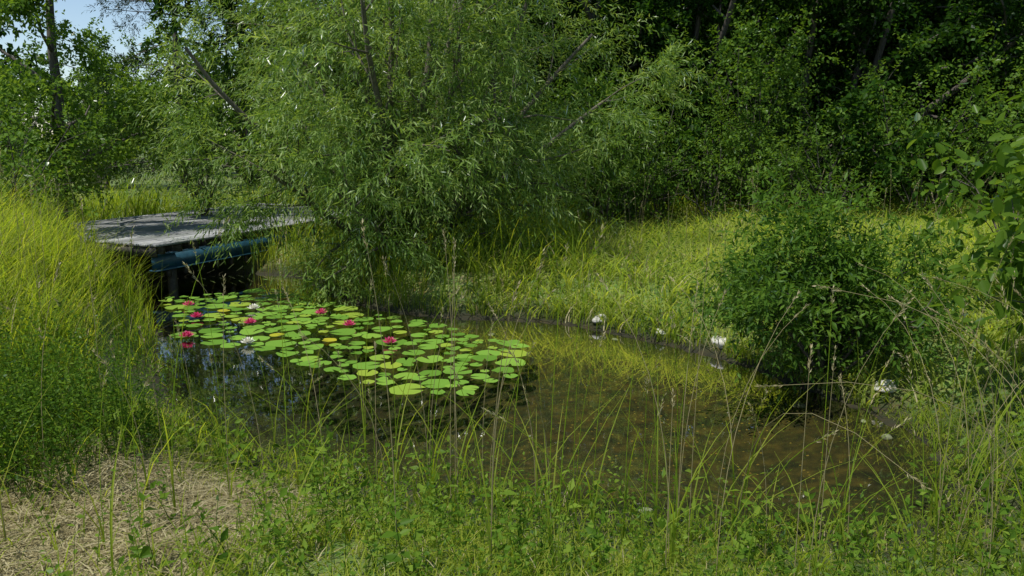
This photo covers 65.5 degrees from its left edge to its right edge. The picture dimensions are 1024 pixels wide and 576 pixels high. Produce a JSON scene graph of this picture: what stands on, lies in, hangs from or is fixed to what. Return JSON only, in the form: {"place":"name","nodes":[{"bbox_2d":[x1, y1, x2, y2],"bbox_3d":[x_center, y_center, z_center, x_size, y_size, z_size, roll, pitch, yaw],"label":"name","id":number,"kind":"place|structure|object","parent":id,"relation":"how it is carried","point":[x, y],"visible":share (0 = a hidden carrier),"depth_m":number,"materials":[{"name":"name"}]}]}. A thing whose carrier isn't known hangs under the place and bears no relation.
{"place":"outdoors","nodes":[
{"label":"outdoors","id":0,"kind":"place"},
{"bbox_2d":[4,168,622,300],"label":"grass","id":1,"kind":"structure","parent":0,"point":[140,207],"depth_m":10.69,"materials":[{"name":"green plant"}]},
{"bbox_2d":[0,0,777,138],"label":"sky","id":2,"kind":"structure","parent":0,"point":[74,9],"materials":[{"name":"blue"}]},
{"bbox_2d":[134,274,690,365],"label":"pond water","id":3,"kind":"structure","parent":0,"point":[544,334],"depth_m":8.60,"materials":[{"name":"green liquid"}]},
{"bbox_2d":[158,288,529,395],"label":"lily pads","id":4,"kind":"object","parent":3,"relation":"on","point":[442,383],"visible":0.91,"depth_m":7.90,"materials":[{"name":"green plant"}]},
{"bbox_2d":[240,303,259,342],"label":"water lily flowers","id":5,"kind":"object","parent":4,"relation":"on","point":[247,339],"visible":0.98,"depth_m":7.85,"materials":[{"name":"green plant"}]},
{"bbox_2d":[179,300,395,342],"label":"water lily flowers","id":6,"kind":"object","parent":4,"relation":"on","point":[250,320],"visible":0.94,"depth_m":8.59,"materials":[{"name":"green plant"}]},
{"bbox_2d":[0,143,1023,575],"bbox_3d":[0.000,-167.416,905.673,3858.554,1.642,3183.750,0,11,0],"label":"ground","id":7,"kind":"structure","parent":0,"point":[706,409],"depth_m":6.26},
{"bbox_2d":[0,19,45,159],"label":"tree foliage","id":8,"kind":"object","parent":7,"relation":"on","point":[9,45],"depth_m":49.05,"materials":[{"name":"green plant"}]},
{"bbox_2d":[0,61,58,192],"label":"tree","id":9,"kind":"object","parent":7,"relation":"on","point":[4,136],"depth_m":10.91,"materials":[{"name":"green plant"}]},
{"bbox_2d":[0,44,67,164],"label":"tree foliage","id":10,"kind":"object","parent":7,"relation":"on","point":[31,60],"depth_m":42.32,"materials":[{"name":"green plant"}]},
{"bbox_2d":[0,66,98,220],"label":"scrub foliage","id":11,"kind":"object","parent":7,"relation":"on","point":[49,102],"depth_m":13.75,"materials":[{"name":"green plant"}]},
{"bbox_2d":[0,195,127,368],"bbox_3d":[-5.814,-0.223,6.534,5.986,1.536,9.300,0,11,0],"label":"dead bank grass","id":12,"kind":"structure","parent":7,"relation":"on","point":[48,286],"depth_m":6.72,"materials":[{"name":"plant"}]},
{"bbox_2d":[0,76,131,229],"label":"scrub foliage","id":13,"kind":"object","parent":7,"relation":"on","point":[3,155],"depth_m":9.32,"materials":[{"name":"green plant"}]},
{"bbox_2d":[0,155,137,382],"bbox_3d":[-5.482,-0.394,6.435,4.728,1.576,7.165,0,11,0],"label":"reeds","id":14,"kind":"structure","parent":7,"relation":"on","point":[41,231],"depth_m":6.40,"materials":[{"name":"green plant"}]},
{"bbox_2d":[0,145,107,225],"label":"reed heads","id":15,"kind":"object","parent":14,"relation":"attached to","point":[44,185],"visible":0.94,"depth_m":6.99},
{"bbox_2d":[0,17,150,189],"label":"tree foliage","id":16,"kind":"object","parent":7,"relation":"on","point":[95,42],"depth_m":25.51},
{"bbox_2d":[0,277,230,508],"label":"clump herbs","id":17,"kind":"object","parent":7,"relation":"on","point":[54,407],"depth_m":4.15,"materials":[{"name":"green plant"}]},
{"bbox_2d":[0,0,239,225],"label":"tree","id":18,"kind":"object","parent":7,"relation":"on","point":[14,9],"depth_m":11.40,"materials":[{"name":"green plant"}]},
{"bbox_2d":[68,0,254,192],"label":"foliage","id":19,"kind":"object","parent":7,"relation":"on","point":[118,5],"depth_m":23.92,"materials":[{"name":"green plant"}]},
{"bbox_2d":[77,1,294,186],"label":"tree foliage","id":20,"kind":"object","parent":7,"relation":"on","point":[215,68],"depth_m":25.86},
{"bbox_2d":[0,427,377,575],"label":"dry grass","id":21,"kind":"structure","parent":7,"relation":"on","point":[192,493],"depth_m":3.52,"materials":[{"name":"beige plant"}]},
{"bbox_2d":[138,23,284,177],"bbox_3d":[-11.555,-8.063,35.935,11.710,8.075,7.569,0,11,0],"label":"tree foliage","id":22,"kind":"object","parent":7,"relation":"on","point":[145,44],"depth_m":36.32,"materials":[{"name":"green plant"}]},
{"bbox_2d":[136,74,292,215],"bbox_3d":[-5.179,-2.414,14.394,2.953,2.801,3.384,0,11,0],"label":"scrub foliage","id":23,"kind":"object","parent":7,"relation":"on","point":[194,164],"depth_m":14.10,"materials":[{"name":"green plant"}]},
{"bbox_2d":[85,219,349,287],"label":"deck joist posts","id":24,"kind":"object","parent":7,"relation":"on","point":[171,275],"visible":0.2,"depth_m":10.84,"materials":[{"name":"wood"}]},
{"bbox_2d":[149,222,353,271],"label":"deck steel beams","id":25,"kind":"structure","parent":24,"relation":"on","point":[168,260],"depth_m":11.34,"materials":[{"name":"blue metal"}]},
{"bbox_2d":[57,203,350,246],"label":"deck planks","id":26,"kind":"object","parent":25,"relation":"on","point":[149,229],"visible":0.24,"depth_m":12.45,"materials":[{"name":"grey wood"}]},
{"bbox_2d":[195,9,414,192],"bbox_3d":[-5.708,-5.338,23.935,6.509,6.310,6.743,0,11,0],"label":"tree foliage","id":27,"kind":"object","parent":7,"relation":"on","point":[244,81],"depth_m":22.05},
{"bbox_2d":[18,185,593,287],"bbox_3d":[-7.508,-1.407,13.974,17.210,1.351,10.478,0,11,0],"label":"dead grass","id":28,"kind":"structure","parent":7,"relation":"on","point":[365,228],"depth_m":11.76,"materials":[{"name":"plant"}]},
{"bbox_2d":[271,88,404,205],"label":"scrub foliage","id":29,"kind":"object","parent":7,"relation":"on","point":[304,129],"depth_m":15.33,"materials":[{"name":"green plant"}]},
{"bbox_2d":[145,0,559,197],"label":"tree foliage","id":30,"kind":"object","parent":7,"relation":"on","point":[156,7],"depth_m":19.52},
{"bbox_2d":[84,0,719,355],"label":"willow","id":31,"kind":"object","parent":7,"relation":"on","point":[439,169],"depth_m":9.67,"materials":[{"name":"green plant"}]},
{"bbox_2d":[318,24,553,216],"bbox_3d":[-1.380,-2.905,14.839,5.071,3.937,3.432,-5,12,-26],"label":"shrub foliage","id":32,"kind":"object","parent":7,"relation":"on","point":[464,60],"depth_m":14.99,"materials":[{"name":"green plant"}]},
{"bbox_2d":[325,0,563,199],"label":"tree foliage","id":33,"kind":"object","parent":7,"relation":"on","point":[548,30],"depth_m":17.88,"materials":[{"name":"green plant"}]},
{"bbox_2d":[134,233,858,506],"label":"margin rushes","id":34,"kind":"object","parent":7,"relation":"on","point":[347,293],"visible":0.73,"depth_m":8.09,"materials":[{"name":"green plant"}]},
{"bbox_2d":[0,314,1023,575],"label":"grass","id":35,"kind":"structure","parent":7,"relation":"on","point":[620,562],"depth_m":3.50,"materials":[{"name":"green plant"}]},
{"bbox_2d":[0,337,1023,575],"bbox_3d":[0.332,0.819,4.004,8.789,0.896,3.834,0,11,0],"label":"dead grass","id":36,"kind":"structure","parent":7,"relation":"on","point":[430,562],"depth_m":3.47,"materials":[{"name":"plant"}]},
{"bbox_2d":[0,327,1023,575],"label":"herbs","id":37,"kind":"object","parent":7,"relation":"on","point":[440,531],"depth_m":3.13,"materials":[{"name":"green plant"}]},
{"bbox_2d":[0,334,1023,575],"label":"weeds","id":38,"kind":"object","parent":7,"relation":"on","point":[394,557],"depth_m":3.63,"materials":[{"name":"green plant"}]},
{"bbox_2d":[0,203,1023,575],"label":"reeds","id":39,"kind":"object","parent":7,"relation":"on","point":[452,309],"depth_m":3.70,"materials":[{"name":"green plant"}]},
{"bbox_2d":[63,206,1022,558],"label":"pond rim grass","id":40,"kind":"structure","parent":7,"relation":"on","point":[115,282],"depth_m":7.86,"materials":[{"name":"green plant"}]},
{"bbox_2d":[493,110,607,221],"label":"scrub foliage","id":41,"kind":"object","parent":7,"relation":"on","point":[570,148],"depth_m":14.09,"materials":[{"name":"green plant"}]},
{"bbox_2d":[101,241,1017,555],"bbox_3d":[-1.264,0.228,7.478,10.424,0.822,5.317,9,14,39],"label":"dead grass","id":42,"kind":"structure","parent":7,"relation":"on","point":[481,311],"depth_m":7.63,"materials":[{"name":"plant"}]},
{"bbox_2d":[402,0,756,204],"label":"tree foliage","id":43,"kind":"object","parent":7,"relation":"on","point":[634,51],"depth_m":15.45,"materials":[{"name":"green plant"}]},
{"bbox_2d":[465,23,721,224],"bbox_3d":[1.151,-2.544,14.021,3.702,4.016,4.632,7,13,34],"label":"shrub foliage","id":44,"kind":"object","parent":7,"relation":"on","point":[568,88],"depth_m":13.85,"materials":[{"name":"green plant"}]},
{"bbox_2d":[528,89,664,232],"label":"scrub foliage","id":45,"kind":"object","parent":7,"relation":"on","point":[612,176],"depth_m":13.28,"materials":[{"name":"green plant"}]},
{"bbox_2d":[553,86,676,229],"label":"scrub foliage","id":46,"kind":"object","parent":7,"relation":"on","point":[620,166],"depth_m":13.93,"materials":[{"name":"green plant"}]},
{"bbox_2d":[572,87,716,227],"bbox_3d":[2.182,-2.122,13.885,2.676,2.707,2.008,10,14,42],"label":"scrub foliage","id":47,"kind":"object","parent":7,"relation":"on","point":[650,158],"depth_m":13.62,"materials":[{"name":"green plant"}]},
{"bbox_2d":[275,264,1014,530],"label":"reeds","id":48,"kind":"object","parent":7,"relation":"on","point":[397,477],"depth_m":4.18,"materials":[{"name":"green plant"}]},
{"bbox_2d":[601,102,717,222],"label":"scrub foliage","id":49,"kind":"object","parent":7,"relation":"on","point":[672,165],"depth_m":14.68,"materials":[{"name":"green plant"}]},
{"bbox_2d":[476,0,888,210],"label":"tree foliage","id":50,"kind":"object","parent":7,"relation":"on","point":[719,18],"depth_m":15.56,"materials":[{"name":"green plant"}]},
{"bbox_2d":[648,84,787,223],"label":"scrub foliage","id":51,"kind":"object","parent":7,"relation":"on","point":[711,164],"depth_m":14.21,"materials":[{"name":"green plant"}]},
{"bbox_2d":[438,173,1023,410],"bbox_3d":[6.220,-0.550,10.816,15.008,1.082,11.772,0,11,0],"label":"bank grass","id":52,"kind":"structure","parent":7,"relation":"on","point":[992,335],"depth_m":9.35,"materials":[{"name":"green plant"}]},
{"bbox_2d":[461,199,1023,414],"bbox_3d":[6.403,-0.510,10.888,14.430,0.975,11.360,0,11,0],"label":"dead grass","id":53,"kind":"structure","parent":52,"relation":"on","point":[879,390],"depth_m":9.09,"materials":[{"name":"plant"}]},
{"bbox_2d":[592,314,896,511],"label":"shore rocks","id":54,"kind":"object","parent":7,"relation":"on","point":[796,405],"visible":0.62,"depth_m":6.16,"materials":[{"name":"grey stone"}]},
{"bbox_2d":[656,0,851,216],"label":"tree","id":55,"kind":"object","parent":7,"relation":"on","point":[780,65],"depth_m":14.31,"materials":[{"name":"green plant"}]},
{"bbox_2d":[514,181,1004,218],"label":"grass under wall","id":56,"kind":"structure","parent":7,"relation":"on","point":[681,205],"depth_m":16.36,"materials":[{"name":"green plant"}]},
{"bbox_2d":[701,101,817,219],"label":"scrub foliage","id":57,"kind":"object","parent":7,"relation":"on","point":[775,168],"depth_m":13.85,"materials":[{"name":"green plant"}]},
{"bbox_2d":[509,193,1022,392],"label":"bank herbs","id":58,"kind":"object","parent":7,"relation":"on","point":[921,285],"depth_m":9.40,"materials":[{"name":"green plant"}]},
{"bbox_2d":[705,98,854,216],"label":"scrub foliage","id":59,"kind":"object","parent":7,"relation":"on","point":[806,139],"depth_m":13.92,"materials":[{"name":"green plant"}]},
{"bbox_2d":[607,0,964,189],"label":"tree foliage","id":60,"kind":"object","parent":7,"relation":"on","point":[757,2],"depth_m":19.31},
{"bbox_2d":[713,96,865,210],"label":"scrub foliage","id":61,"kind":"object","parent":7,"relation":"on","point":[790,156],"depth_m":14.82,"materials":[{"name":"green plant"}]},
{"bbox_2d":[744,78,910,218],"bbox_3d":[5.505,-2.088,13.743,3.067,2.958,2.055,-4,11,-22],"label":"scrub foliage","id":62,"kind":"object","parent":7,"relation":"on","point":[830,163],"depth_m":13.54,"materials":[{"name":"green plant"}]},
{"bbox_2d":[656,158,1006,401],"bbox_3d":[2.444,0.016,6.253,2.624,2.064,2.343,0,11,0],"label":"bush","id":63,"kind":"object","parent":7,"relation":"on","point":[763,268],"depth_m":6.03,"materials":[{"name":"green plant"}]},
{"bbox_2d":[653,0,1023,207],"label":"tree foliage","id":64,"kind":"object","parent":7,"relation":"on","point":[853,13],"depth_m":14.93,"materials":[{"name":"green plant"}]},
{"bbox_2d":[653,264,1023,575],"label":"arching reeds","id":65,"kind":"object","parent":7,"relation":"on","point":[979,464],"depth_m":3.91,"materials":[{"name":"green plant"}]},
{"bbox_2d":[745,0,1017,190],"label":"tree foliage","id":66,"kind":"object","parent":7,"relation":"on","point":[758,6],"depth_m":21.71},
{"bbox_2d":[744,0,1023,208],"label":"tree foliage","id":67,"kind":"object","parent":7,"relation":"on","point":[975,6],"depth_m":16.33,"materials":[{"name":"green plant"}]},
{"bbox_2d":[790,0,1023,203],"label":"tree foliage","id":68,"kind":"object","parent":7,"relation":"on","point":[1001,85],"depth_m":17.46,"materials":[{"name":"green plant"}]},
{"bbox_2d":[811,18,1023,219],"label":"shrub foliage","id":69,"kind":"object","parent":7,"relation":"on","point":[986,129],"depth_m":13.82,"materials":[{"name":"green plant"}]},
{"bbox_2d":[881,75,1023,321],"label":"shrub foliage","id":70,"kind":"object","parent":7,"relation":"on","point":[942,190],"depth_m":6.93,"materials":[{"name":"green plant"}]},
{"bbox_2d":[888,62,1023,191],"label":"tree foliage","id":71,"kind":"object","parent":7,"relation":"on","point":[943,112],"depth_m":22.16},
{"bbox_2d":[927,103,1023,366],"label":"shrub","id":72,"kind":"object","parent":7,"relation":"on","point":[1007,155],"depth_m":5.06,"materials":[{"name":"green plant"}]},
{"bbox_2d":[952,22,1023,200],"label":"shrub foliage","id":73,"kind":"object","parent":7,"relation":"on","point":[1018,74],"depth_m":14.64,"materials":[{"name":"green plant"}]},
{"bbox_2d":[961,113,1020,188],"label":"scrub foliage","id":74,"kind":"object","parent":7,"relation":"on","point":[979,142],"visible":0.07,"depth_m":14.71,"materials":[{"name":"green plant"}]},
{"bbox_2d":[1002,118,1023,201],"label":"scrub foliage","id":75,"kind":"object","parent":7,"relation":"on","point":[1022,164],"visible":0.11,"depth_m":13.28,"materials":[{"name":"green plant"}]},
{"bbox_2d":[0,216,1023,440],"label":"green reed heads","id":76,"kind":"object","parent":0,"point":[493,413],"visible":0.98,"depth_m":3.44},
{"bbox_2d":[53,197,1023,438],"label":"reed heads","id":77,"kind":"object","parent":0,"point":[810,361],"visible":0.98,"depth_m":3.52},
{"bbox_2d":[528,1,686,188],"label":"tree foliage","id":78,"kind":"object","parent":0,"point":[620,43],"depth_m":21.09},
{"bbox_2d":[274,257,1016,366],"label":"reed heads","id":79,"kind":"object","parent":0,"point":[371,283],"visible":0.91,"depth_m":4.10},
{"bbox_2d":[545,164,1001,237],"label":"reed heads","id":80,"kind":"object","parent":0,"point":[786,198],"visible":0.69,"depth_m":9.69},
{"bbox_2d":[669,263,940,490],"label":"arching reed heads","id":81,"kind":"object","parent":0,"point":[838,290],"visible":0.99,"depth_m":2.88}
]}

